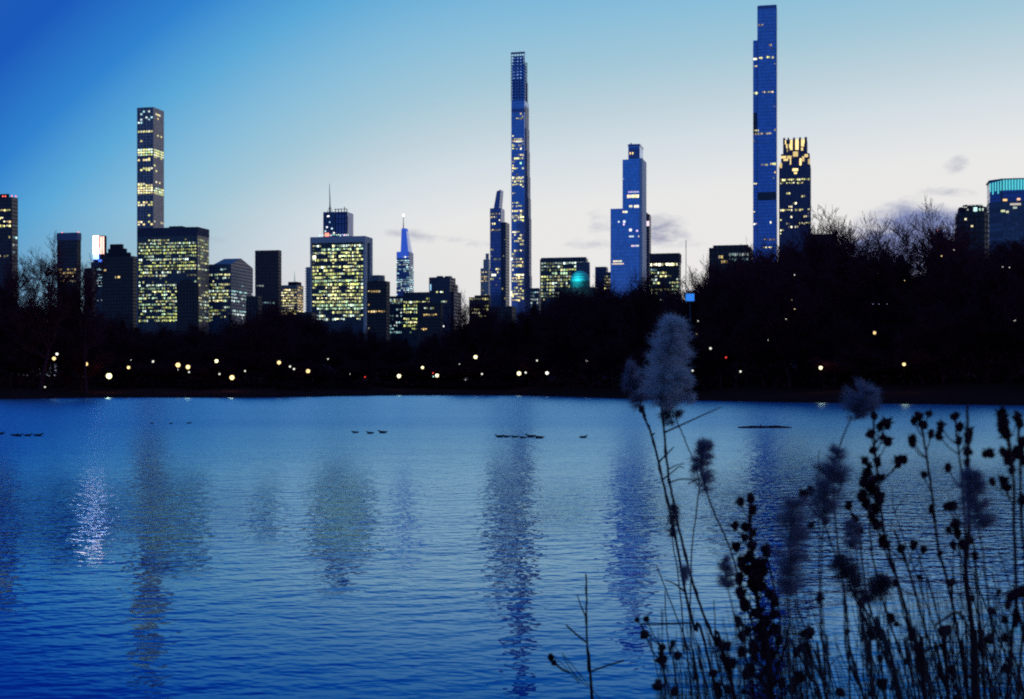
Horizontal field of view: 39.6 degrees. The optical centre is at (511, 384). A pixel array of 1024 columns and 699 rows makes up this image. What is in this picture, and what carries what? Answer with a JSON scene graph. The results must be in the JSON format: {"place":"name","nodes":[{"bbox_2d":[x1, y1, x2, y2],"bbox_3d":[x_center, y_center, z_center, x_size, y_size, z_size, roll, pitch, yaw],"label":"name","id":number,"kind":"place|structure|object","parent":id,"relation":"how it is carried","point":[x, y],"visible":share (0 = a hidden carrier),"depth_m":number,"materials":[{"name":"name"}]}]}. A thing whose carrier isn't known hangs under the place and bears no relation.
{"place":"outdoors","nodes":[
{"label":"outdoors","id":0,"kind":"place"},
{"bbox_2d":[0,395,1023,698],"bbox_3d":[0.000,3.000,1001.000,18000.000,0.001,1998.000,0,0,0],"label":"lake water","id":1,"kind":"structure","parent":0,"point":[422,547],"depth_m":27.61,"materials":[{"name":"liquid"}]},
{"bbox_2d":[0,357,1023,404],"bbox_3d":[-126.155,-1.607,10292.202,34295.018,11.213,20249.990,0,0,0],"label":"bank ground","id":2,"kind":"structure","parent":0,"point":[980,392],"depth_m":326.73,"materials":[{"name":"soil"}]},
{"bbox_2d":[0,194,17,374],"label":"slab tower","id":3,"kind":"structure","parent":2,"relation":"on","point":[8,224],"depth_m":1452.18,"materials":[{"name":"grey"}]},
{"bbox_2d":[0,252,59,384],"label":"bare tree","id":4,"kind":"object","parent":2,"relation":"on","point":[5,295],"visible":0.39,"depth_m":348.08,"materials":[{"name":"black plant"}]},
{"bbox_2d":[0,340,62,385],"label":"bare tree","id":5,"kind":"object","parent":2,"relation":"on","point":[39,360],"visible":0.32,"depth_m":352.43,"materials":[{"name":"black plant"}]},
{"bbox_2d":[0,229,92,388],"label":"bare tree","id":6,"kind":"object","parent":2,"relation":"on","point":[36,318],"visible":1,"depth_m":338.72,"materials":[{"name":"black plant"}]},
{"bbox_2d":[57,232,80,376],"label":"office tower","id":7,"kind":"structure","parent":2,"relation":"on","point":[71,246],"depth_m":1602.66,"materials":[{"name":"grey"}]},
{"bbox_2d":[55,250,109,393],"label":"bare tree","id":8,"kind":"object","parent":2,"relation":"on","point":[84,332],"visible":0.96,"depth_m":345.15,"materials":[{"name":"black plant"}]},
{"bbox_2d":[57,344,117,388],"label":"bare tree","id":9,"kind":"object","parent":2,"relation":"on","point":[96,365],"visible":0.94,"depth_m":356.70,"materials":[{"name":"black plant"}]},
{"bbox_2d":[91,236,106,314],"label":"sign tower","id":10,"kind":"structure","parent":2,"relation":"on","point":[99,243],"depth_m":2002.06,"materials":[{"name":"white glass"}]},
{"bbox_2d":[102,244,136,332],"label":"apartment building","id":11,"kind":"structure","parent":2,"relation":"on","point":[119,286],"depth_m":1454.15,"materials":[{"name":"brick"}]},
{"bbox_2d":[87,350,151,384],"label":"bare tree","id":12,"kind":"object","parent":2,"relation":"on","point":[120,362],"visible":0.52,"depth_m":376.88,"materials":[{"name":"black plant"}]},
{"bbox_2d":[137,107,163,227],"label":"residential tower","id":13,"kind":"structure","parent":2,"relation":"on","point":[150,167],"depth_m":1974.08,"materials":[{"name":"concrete"}]},
{"bbox_2d":[137,226,208,335],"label":"office block","id":14,"kind":"structure","parent":2,"relation":"on","point":[169,258],"depth_m":1660.33,"materials":[{"name":"stone"}]},
{"bbox_2d":[139,239,208,321],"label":"window","id":15,"kind":"structure","parent":14,"relation":"in","point":[162,239],"depth_m":1659.90,"materials":[{"name":"yellow"}]},
{"bbox_2d":[177,280,198,334],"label":"apartment building","id":16,"kind":"structure","parent":2,"relation":"on","point":[187,300],"depth_m":1352.43,"materials":[{"name":"brick"}]},
{"bbox_2d":[209,258,252,335],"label":"office block","id":17,"kind":"structure","parent":2,"relation":"on","point":[230,285],"depth_m":1705.37,"materials":[{"name":"grey"}]},
{"bbox_2d":[216,308,263,338],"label":"bare tree","id":18,"kind":"object","parent":2,"relation":"on","point":[229,330],"visible":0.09,"depth_m":497.31,"materials":[{"name":"black plant"}]},
{"bbox_2d":[246,296,261,378],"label":"apartment building","id":19,"kind":"structure","parent":2,"relation":"on","point":[251,301],"depth_m":1301.43,"materials":[{"name":"brick"}]},
{"bbox_2d":[226,315,295,384],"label":"bare tree","id":20,"kind":"object","parent":2,"relation":"on","point":[262,339],"visible":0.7,"depth_m":381.41,"materials":[{"name":"black plant"}]},
{"bbox_2d":[219,299,302,379],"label":"bare tree","id":21,"kind":"object","parent":2,"relation":"on","point":[274,321],"visible":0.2,"depth_m":420.22,"materials":[{"name":"black plant"}]},
{"bbox_2d":[255,250,280,313],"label":"apartment tower","id":22,"kind":"structure","parent":2,"relation":"on","point":[268,274],"depth_m":1422.64,"materials":[{"name":"black brick"}]},
{"bbox_2d":[250,299,316,374],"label":"bare tree","id":23,"kind":"object","parent":2,"relation":"on","point":[301,323],"visible":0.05,"depth_m":516.67,"materials":[{"name":"black plant"}]},
{"bbox_2d":[281,271,302,315],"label":"office block","id":24,"kind":"structure","parent":2,"relation":"on","point":[291,292],"depth_m":2053.74,"materials":[{"name":"grey"}]},
{"bbox_2d":[285,355,326,388],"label":"bare tree","id":25,"kind":"object","parent":2,"relation":"on","point":[313,368],"visible":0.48,"depth_m":387.27,"materials":[{"name":"black plant"}]},
{"bbox_2d":[299,313,331,364],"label":"bare tree","id":26,"kind":"object","parent":2,"relation":"on","point":[320,328],"visible":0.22,"depth_m":521.97,"materials":[{"name":"black plant"}]},
{"bbox_2d":[319,183,352,236],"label":"construction tower","id":27,"kind":"structure","parent":2,"relation":"on","point":[336,224],"depth_m":2512.00,"materials":[{"name":"blue glass"}]},
{"bbox_2d":[310,236,372,379],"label":"office block","id":28,"kind":"structure","parent":2,"relation":"on","point":[341,269],"depth_m":1606.85,"materials":[{"name":"grey glass"}]},
{"bbox_2d":[313,244,362,320],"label":"window","id":29,"kind":"structure","parent":28,"relation":"in","point":[360,273],"depth_m":1606.47,"materials":[{"name":"yellow"}]},
{"bbox_2d":[367,275,389,379],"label":"apartment tower","id":30,"kind":"structure","parent":2,"relation":"on","point":[378,302],"depth_m":1482.55,"materials":[{"name":"brick"}]},
{"bbox_2d":[390,296,402,341],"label":"office block","id":31,"kind":"structure","parent":2,"relation":"on","point":[396,315],"depth_m":1701.83,"materials":[{"name":"black glass"}]},
{"bbox_2d":[377,336,415,363],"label":"bare tree","id":32,"kind":"object","parent":2,"relation":"on","point":[400,352],"visible":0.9,"depth_m":503.36,"materials":[{"name":"black plant"}]},
{"bbox_2d":[396,214,413,295],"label":"spire tower","id":33,"kind":"structure","parent":2,"relation":"on","point":[404,275],"depth_m":3004.96,"materials":[{"name":"blue glass"}]},
{"bbox_2d":[403,292,428,365],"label":"office block","id":34,"kind":"structure","parent":2,"relation":"on","point":[411,300],"depth_m":1655.31,"materials":[{"name":"black glass"}]},
{"bbox_2d":[417,302,442,346],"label":"apartment building","id":35,"kind":"structure","parent":2,"relation":"on","point":[429,317],"depth_m":1402.88,"materials":[{"name":"brick"}]},
{"bbox_2d":[414,360,458,387],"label":"bare tree","id":36,"kind":"object","parent":2,"relation":"on","point":[428,374],"visible":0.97,"depth_m":442.12,"materials":[{"name":"black plant"}]},
{"bbox_2d":[429,276,460,370],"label":"office tower","id":37,"kind":"structure","parent":2,"relation":"on","point":[444,290],"depth_m":1603.29,"materials":[{"name":"grey"}]},
{"bbox_2d":[441,289,480,382],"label":"bare tree","id":38,"kind":"object","parent":2,"relation":"on","point":[462,342],"visible":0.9,"depth_m":478.48,"materials":[{"name":"black plant"}]},
{"bbox_2d":[465,295,503,383],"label":"bare tree","id":39,"kind":"object","parent":2,"relation":"on","point":[486,335],"visible":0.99,"depth_m":468.43,"materials":[{"name":"black plant"}]},
{"bbox_2d":[481,253,489,294],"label":"office tower","id":40,"kind":"structure","parent":2,"relation":"on","point":[485,279],"depth_m":2505.96,"materials":[{"name":"glass"}]},
{"bbox_2d":[490,190,509,305],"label":"hotel tower","id":41,"kind":"structure","parent":2,"relation":"on","point":[499,259],"depth_m":1752.14,"materials":[{"name":"blue glass"}]},
{"bbox_2d":[0,338,1023,388],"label":"undergrowth","id":42,"kind":"object","parent":2,"relation":"on","point":[1018,359],"visible":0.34,"depth_m":336.54,"materials":[{"name":"plant"}]},
{"bbox_2d":[511,52,531,321],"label":"skyscraper","id":43,"kind":"structure","parent":2,"relation":"on","point":[521,281],"depth_m":1832.67,"materials":[{"name":"blue glass"}]},
{"bbox_2d":[512,58,523,300],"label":"window","id":44,"kind":"structure","parent":43,"relation":"in","point":[516,216],"depth_m":1831.96,"materials":[{"name":"yellow"}]},
{"bbox_2d":[517,288,584,331],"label":"bare tree","id":45,"kind":"object","parent":2,"relation":"on","point":[568,304],"visible":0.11,"depth_m":435.61,"materials":[{"name":"black plant"}]},
{"bbox_2d":[540,257,587,379],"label":"office block","id":46,"kind":"structure","parent":2,"relation":"on","point":[554,272],"depth_m":1758.89,"materials":[{"name":"black glass"}]},
{"bbox_2d":[560,268,597,379],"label":"domed building","id":47,"kind":"structure","parent":2,"relation":"on","point":[576,277],"depth_m":1385.52,"materials":[{"name":"glass"}]},
{"bbox_2d":[562,279,610,379],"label":"bare tree","id":48,"kind":"object","parent":2,"relation":"on","point":[582,304],"visible":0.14,"depth_m":402.01,"materials":[{"name":"black plant"}]},
{"bbox_2d":[557,273,629,323],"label":"bare tree","id":49,"kind":"object","parent":2,"relation":"on","point":[615,296],"visible":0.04,"depth_m":411.53,"materials":[{"name":"black plant"}]},
{"bbox_2d":[610,143,645,298],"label":"stepped tower","id":50,"kind":"structure","parent":2,"relation":"on","point":[627,239],"depth_m":1683.35,"materials":[{"name":"blue glass"}]},
{"bbox_2d":[602,302,664,355],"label":"bare tree","id":51,"kind":"object","parent":2,"relation":"on","point":[641,337],"visible":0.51,"depth_m":357.78,"materials":[{"name":"black plant"}]},
{"bbox_2d":[607,265,685,336],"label":"bare tree","id":52,"kind":"object","parent":2,"relation":"on","point":[639,298],"visible":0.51,"depth_m":365.60,"materials":[{"name":"black plant"}]},
{"bbox_2d":[646,212,650,290],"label":"office tower","id":53,"kind":"structure","parent":2,"relation":"on","point":[648,234],"depth_m":1900.85,"materials":[{"name":"grey"}]},
{"bbox_2d":[649,253,680,299],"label":"office block","id":54,"kind":"structure","parent":2,"relation":"on","point":[666,267],"depth_m":1503.22,"materials":[{"name":"glass"}]},
{"bbox_2d":[654,283,687,381],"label":"bare tree","id":55,"kind":"object","parent":2,"relation":"on","point":[672,311],"visible":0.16,"depth_m":319.56,"materials":[{"name":"black plant"}]},
{"bbox_2d":[662,268,729,331],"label":"bare tree","id":56,"kind":"object","parent":2,"relation":"on","point":[694,316],"visible":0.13,"depth_m":359.18,"materials":[{"name":"black plant"}]},
{"bbox_2d":[676,345,733,388],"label":"bare tree","id":57,"kind":"object","parent":2,"relation":"on","point":[702,367],"visible":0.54,"depth_m":299.63,"materials":[{"name":"black plant"}]},
{"bbox_2d":[687,252,726,380],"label":"bare tree","id":58,"kind":"object","parent":2,"relation":"on","point":[705,296],"visible":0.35,"depth_m":329.33,"materials":[{"name":"black plant"}]},
{"bbox_2d":[682,321,734,387],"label":"bare tree","id":59,"kind":"object","parent":2,"relation":"on","point":[704,343],"visible":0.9,"depth_m":297.17,"materials":[{"name":"black plant"}]},
{"bbox_2d":[709,245,752,370],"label":"apartment building","id":60,"kind":"structure","parent":2,"relation":"on","point":[717,252],"depth_m":903.60,"materials":[{"name":"brick"}]},
{"bbox_2d":[702,237,781,372],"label":"bare tree","id":61,"kind":"object","parent":2,"relation":"on","point":[733,281],"visible":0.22,"depth_m":330.10,"materials":[{"name":"black plant"}]},
{"bbox_2d":[727,243,798,369],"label":"bare tree","id":62,"kind":"object","parent":2,"relation":"on","point":[775,267],"visible":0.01,"depth_m":349.57,"materials":[{"name":"black plant"}]},
{"bbox_2d":[753,5,777,262],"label":"residential tower","id":63,"kind":"structure","parent":2,"relation":"on","point":[765,134],"depth_m":1753.28,"materials":[{"name":"blue glass"}]},
{"bbox_2d":[779,137,810,367],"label":"limestone tower","id":64,"kind":"structure","parent":2,"relation":"on","point":[794,181],"depth_m":1604.22,"materials":[{"name":"grey"}]},
{"bbox_2d":[778,211,859,374],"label":"bare tree","id":65,"kind":"object","parent":2,"relation":"on","point":[816,242],"visible":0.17,"depth_m":297.89,"materials":[{"name":"black plant"}]},
{"bbox_2d":[799,204,913,306],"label":"bare tree","id":66,"kind":"object","parent":2,"relation":"on","point":[841,264],"visible":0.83,"depth_m":284.58,"materials":[{"name":"black plant"}]},
{"bbox_2d":[851,229,914,359],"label":"bare tree","id":67,"kind":"object","parent":2,"relation":"on","point":[887,276],"visible":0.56,"depth_m":284.43,"materials":[{"name":"black plant"}]},
{"bbox_2d":[865,212,944,362],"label":"bare tree","id":68,"kind":"object","parent":2,"relation":"on","point":[898,233],"visible":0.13,"depth_m":299.53,"materials":[{"name":"black plant"}]},
{"bbox_2d":[856,195,975,328],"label":"bare tree","id":69,"kind":"object","parent":2,"relation":"on","point":[923,240],"visible":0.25,"depth_m":287.09,"materials":[{"name":"black plant"}]},
{"bbox_2d":[887,263,972,374],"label":"bare tree","id":70,"kind":"object","parent":2,"relation":"on","point":[930,300],"visible":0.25,"depth_m":269.52,"materials":[{"name":"black plant"}]},
{"bbox_2d":[889,209,994,369],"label":"bare tree","id":71,"kind":"object","parent":2,"relation":"on","point":[928,258],"visible":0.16,"depth_m":278.79,"materials":[{"name":"black plant"}]},
{"bbox_2d":[955,204,988,261],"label":"apartment tower","id":72,"kind":"structure","parent":2,"relation":"on","point":[975,216],"depth_m":902.24,"materials":[{"name":"brick"}]},
{"bbox_2d":[922,218,1022,373],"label":"bare tree","id":73,"kind":"object","parent":2,"relation":"on","point":[983,284],"visible":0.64,"depth_m":268.17,"materials":[{"name":"black plant"}]},
{"bbox_2d":[986,178,1023,356],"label":"crowned tower","id":74,"kind":"structure","parent":2,"relation":"on","point":[1005,203],"depth_m":1106.04,"materials":[{"name":"glass"}]},
{"bbox_2d":[0,0,1023,379],"label":"sky","id":75,"kind":"structure","parent":0,"point":[402,107],"materials":[{"name":"blue"}]},
{"bbox_2d":[640,491,1023,698],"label":"dry grass","id":76,"kind":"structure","parent":0,"point":[658,685],"depth_m":3.15,"materials":[{"name":"plant"}]},
{"bbox_2d":[859,571,896,698],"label":"plumed reed","id":77,"kind":"object","parent":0,"point":[883,581],"visible":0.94,"depth_m":3.00,"materials":[{"name":"black"}]},
{"bbox_2d":[960,405,978,698],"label":"seed stalk","id":78,"kind":"object","parent":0,"point":[967,451],"visible":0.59,"depth_m":2.70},
{"bbox_2d":[969,445,996,698],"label":"seed stalk","id":79,"kind":"object","parent":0,"point":[988,453],"visible":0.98,"depth_m":2.70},
{"bbox_2d":[1012,418,1023,698],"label":"seed stalk","id":80,"kind":"object","parent":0,"point":[1019,450],"visible":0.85,"depth_m":2.70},
{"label":"near bank ground","id":81,"kind":"structure","parent":0,"visible":0},
{"bbox_2d":[565,574,623,698],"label":"dead twig","id":82,"kind":"object","parent":81,"relation":"on","point":[589,670],"visible":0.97,"depth_m":4.20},
{"bbox_2d":[634,614,691,688],"bbox_3d":[0.409,1.537,3.899,0.156,1.814,0.077,0,0,25],"label":"seed stalk","id":83,"kind":"object","parent":81,"relation":"on","point":[645,619],"visible":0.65,"depth_m":3.90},
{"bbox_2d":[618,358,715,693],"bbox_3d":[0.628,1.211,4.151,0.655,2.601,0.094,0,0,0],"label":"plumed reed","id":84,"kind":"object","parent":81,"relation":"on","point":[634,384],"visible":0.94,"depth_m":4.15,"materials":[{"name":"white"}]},
{"bbox_2d":[652,405,698,476],"bbox_3d":[0.461,0.157,4.043,0.133,0.240,0.083,0,0,24],"label":"plumed reed","id":85,"kind":"object","parent":81,"relation":"on","point":[675,415],"visible":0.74,"depth_m":4.05,"materials":[{"name":"white"}]},
{"bbox_2d":[664,503,690,693],"bbox_3d":[0.562,1.451,4.301,0.225,2.199,0.068,0,0,0],"label":"seed stalk","id":86,"kind":"object","parent":81,"relation":"on","point":[669,530],"visible":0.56,"depth_m":4.30,"materials":[{"name":"black"}]},
{"bbox_2d":[630,310,729,673],"bbox_3d":[0.658,1.126,3.995,0.661,2.690,0.174,0,0,0],"label":"plumed reed","id":87,"kind":"object","parent":81,"relation":"on","point":[663,392],"visible":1,"depth_m":3.99,"materials":[{"name":"white"}]},
{"bbox_2d":[678,563,706,698],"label":"seed stalk","id":88,"kind":"object","parent":81,"relation":"on","point":[685,570],"visible":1,"depth_m":3.50,"materials":[{"name":"black"}]},
{"bbox_2d":[689,486,699,694],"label":"reed","id":89,"kind":"object","parent":81,"relation":"on","point":[694,669],"visible":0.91,"depth_m":3.90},
{"bbox_2d":[708,635,736,698],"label":"seed stalk","id":90,"kind":"object","parent":81,"relation":"on","point":[717,641],"visible":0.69,"depth_m":3.40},
{"bbox_2d":[683,434,763,660],"bbox_3d":[0.677,1.257,3.695,0.480,2.267,0.101,0,0,0],"label":"plumed reed","id":91,"kind":"object","parent":81,"relation":"on","point":[703,447],"visible":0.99,"depth_m":3.69,"materials":[{"name":"white"}]},
{"bbox_2d":[715,551,751,698],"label":"seed stalk","id":92,"kind":"object","parent":81,"relation":"on","point":[725,567],"visible":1,"depth_m":3.00,"materials":[{"name":"black"}]},
{"bbox_2d":[725,491,805,698],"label":"seed stalk","id":93,"kind":"object","parent":81,"relation":"on","point":[753,571],"visible":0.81,"depth_m":3.19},
{"bbox_2d":[766,492,819,698],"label":"plumed reed","id":94,"kind":"object","parent":81,"relation":"on","point":[792,517],"visible":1,"depth_m":2.40,"materials":[{"name":"white"}]},
{"bbox_2d":[803,441,856,698],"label":"plumed reed","id":95,"kind":"object","parent":81,"relation":"on","point":[834,473],"visible":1,"depth_m":2.70,"materials":[{"name":"white"}]},
{"bbox_2d":[798,483,886,698],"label":"seed stalk","id":96,"kind":"object","parent":81,"relation":"on","point":[804,493],"visible":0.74,"depth_m":2.90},
{"bbox_2d":[835,516,867,698],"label":"plumed reed","id":97,"kind":"object","parent":81,"relation":"on","point":[852,542],"visible":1,"depth_m":2.80,"materials":[{"name":"white"}]},
{"bbox_2d":[843,590,865,698],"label":"reed","id":98,"kind":"object","parent":81,"relation":"on","point":[854,668],"visible":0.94,"depth_m":3.00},
{"bbox_2d":[833,374,886,698],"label":"plumed reed","id":99,"kind":"object","parent":81,"relation":"on","point":[863,402],"visible":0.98,"depth_m":3.10,"materials":[{"name":"white"}]},
{"bbox_2d":[825,549,898,698],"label":"plumed reed","id":100,"kind":"object","parent":81,"relation":"on","point":[843,561],"visible":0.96,"depth_m":2.90,"materials":[{"name":"white"}]},
{"bbox_2d":[844,499,899,698],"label":"seed stalk","id":101,"kind":"object","parent":81,"relation":"on","point":[848,506],"visible":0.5,"depth_m":3.10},
{"bbox_2d":[861,611,903,698],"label":"reed","id":102,"kind":"object","parent":81,"relation":"on","point":[888,651],"visible":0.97,"depth_m":2.80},
{"bbox_2d":[854,408,921,692],"bbox_3d":[0.889,1.123,2.998,0.333,2.150,0.094,0,0,0],"label":"seed stalk","id":103,"kind":"object","parent":81,"relation":"on","point":[870,485],"visible":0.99,"depth_m":3.00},
{"bbox_2d":[868,491,916,698],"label":"reed","id":104,"kind":"object","parent":81,"relation":"on","point":[907,658],"visible":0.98,"depth_m":3.00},
{"bbox_2d":[877,530,944,687],"bbox_3d":[1.002,1.252,3.013,0.475,1.893,0.072,0,0,-5],"label":"seed stalk","id":105,"kind":"object","parent":81,"relation":"on","point":[882,542],"visible":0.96,"depth_m":3.00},
{"bbox_2d":[913,636,939,698],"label":"seed stalk","id":106,"kind":"object","parent":81,"relation":"on","point":[921,662],"visible":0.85,"depth_m":2.80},
{"bbox_2d":[907,409,966,698],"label":"seed stalk","id":107,"kind":"object","parent":81,"relation":"on","point":[922,425],"visible":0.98,"depth_m":3.00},
{"bbox_2d":[939,631,949,698],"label":"seed stalk","id":108,"kind":"object","parent":81,"relation":"on","point":[945,652],"visible":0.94,"depth_m":2.80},
{"bbox_2d":[934,611,969,698],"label":"seed stalk","id":109,"kind":"object","parent":81,"relation":"on","point":[966,636],"visible":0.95,"depth_m":2.75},
{"bbox_2d":[933,411,974,698],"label":"seed stalk","id":110,"kind":"object","parent":81,"relation":"on","point":[949,506],"visible":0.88,"depth_m":2.89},
{"bbox_2d":[948,461,1003,698],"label":"plumed reed","id":111,"kind":"object","parent":81,"relation":"on","point":[971,477],"visible":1,"depth_m":2.60,"materials":[{"name":"white"}]},
{"bbox_2d":[987,405,1023,698],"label":"seed stalk","id":112,"kind":"object","parent":81,"relation":"on","point":[1008,455],"visible":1,"depth_m":2.59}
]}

